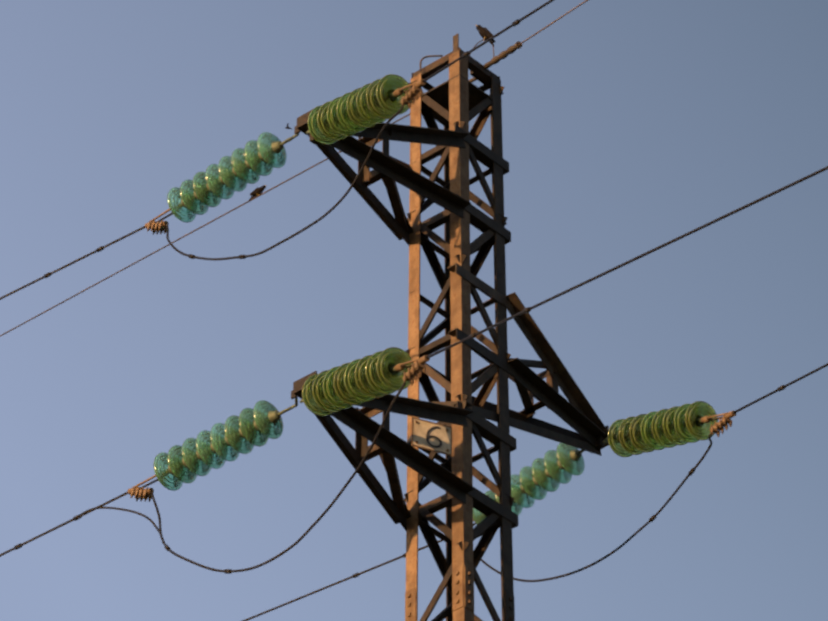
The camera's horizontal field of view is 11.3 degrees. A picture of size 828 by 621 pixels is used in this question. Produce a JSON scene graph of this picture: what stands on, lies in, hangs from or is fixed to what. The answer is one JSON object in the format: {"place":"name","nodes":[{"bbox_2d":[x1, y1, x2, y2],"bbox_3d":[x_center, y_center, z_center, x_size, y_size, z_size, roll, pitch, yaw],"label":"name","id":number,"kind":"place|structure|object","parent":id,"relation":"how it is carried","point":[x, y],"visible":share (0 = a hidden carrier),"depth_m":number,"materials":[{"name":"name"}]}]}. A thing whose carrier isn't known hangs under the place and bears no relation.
{"place":"outdoors","nodes":[
{"label":"outdoors","id":0,"kind":"place"},
{"bbox_2d":[0,0,827,620],"label":"sky","id":1,"kind":"structure","parent":0,"point":[630,127],"materials":[{"name":"blue"}]},
{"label":"footing","id":2,"kind":"object","parent":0,"visible":0},
{"bbox_2d":[291,34,608,620],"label":"lattice tower","id":3,"kind":"structure","parent":2,"relation":"on","point":[455,103],"depth_m":29.24,"materials":[{"name":"metal"}]},
{"bbox_2d":[0,0,587,336],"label":"earth wire","id":4,"kind":"object","parent":3,"relation":"attached to","point":[506,53],"visible":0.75,"depth_m":30.90,"materials":[{"name":"silver metal"}]},
{"bbox_2d":[249,185,266,200],"bbox_3d":[-1.201,-0.912,32.282,0.185,0.073,0.053,-26,-43,31],"label":"bird","id":5,"kind":"object","parent":4,"relation":"on","point":[257,191],"visible":0.96,"depth_m":32.27},
{"bbox_2d":[407,417,451,455],"bbox_3d":[0.093,0.884,28.227,0.298,0.233,0.151,15,-39,-20],"label":"number plate","id":6,"kind":"object","parent":3,"relation":"attached to","point":[432,436],"visible":1,"depth_m":28.18,"materials":[{"name":"paint"}]},
{"bbox_2d":[295,130,607,440],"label":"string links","id":7,"kind":"object","parent":3,"relation":"attached to","point":[296,398],"visible":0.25,"depth_m":27.33,"materials":[{"name":"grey metal"}]},
{"bbox_2d":[127,400,296,501],"bbox_3d":[-1.344,0.923,27.792,1.588,0.299,0.275,-29,-45,34],"label":"insulator","id":8,"kind":"object","parent":7,"relation":"attached to","point":[218,445],"visible":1,"depth_m":27.70,"materials":[{"name":"teal glass"}]},
{"bbox_2d":[145,132,296,234],"bbox_3d":[-1.362,-0.908,29.484,0.275,0.312,1.588,30,-45,-34],"label":"insulator","id":9,"kind":"object","parent":7,"relation":"attached to","point":[226,177],"visible":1,"depth_m":29.39,"materials":[{"name":"teal glass"}]},
{"bbox_2d":[300,347,429,415],"bbox_3d":[-0.325,0.452,26.324,0.275,0.653,1.498,21,-41,-26],"label":"insulator","id":10,"kind":"object","parent":7,"relation":"attached to","point":[390,370],"visible":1,"depth_m":26.20,"materials":[{"name":"green glass"}]},
{"bbox_2d":[0,0,827,620],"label":"power lines","id":11,"kind":"object","parent":10,"relation":"attached to","point":[470,336],"visible":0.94,"depth_m":27.82,"materials":[{"name":"grey metal"}]},
{"bbox_2d":[476,25,495,46],"bbox_3d":[0.526,-2.037,30.946,0.150,0.226,0.072,-5,-36,7],"label":"bird","id":12,"kind":"object","parent":11,"relation":"on","point":[485,33],"visible":0.88,"depth_m":30.93},
{"bbox_2d":[306,74,425,144],"bbox_3d":[-0.335,-1.342,27.967,0.275,0.668,1.489,20,-41,-26],"label":"insulator","id":13,"kind":"object","parent":7,"relation":"attached to","point":[372,104],"visible":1,"depth_m":27.86,"materials":[{"name":"green glass"}]},
{"bbox_2d":[473,443,584,525],"bbox_3d":[0.790,1.323,30.680,0.275,0.303,1.587,27,-44,-32],"label":"insulator","id":14,"kind":"object","parent":7,"relation":"attached to","point":[552,470],"visible":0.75,"depth_m":30.46,"materials":[{"name":"teal glass"}]},
{"bbox_2d":[602,401,735,456],"bbox_3d":[1.767,0.836,29.189,0.275,0.681,1.482,22,-41,-27],"label":"insulator","id":15,"kind":"object","parent":7,"relation":"attached to","point":[694,422],"visible":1,"depth_m":29.12,"materials":[{"name":"green glass"}]}
]}

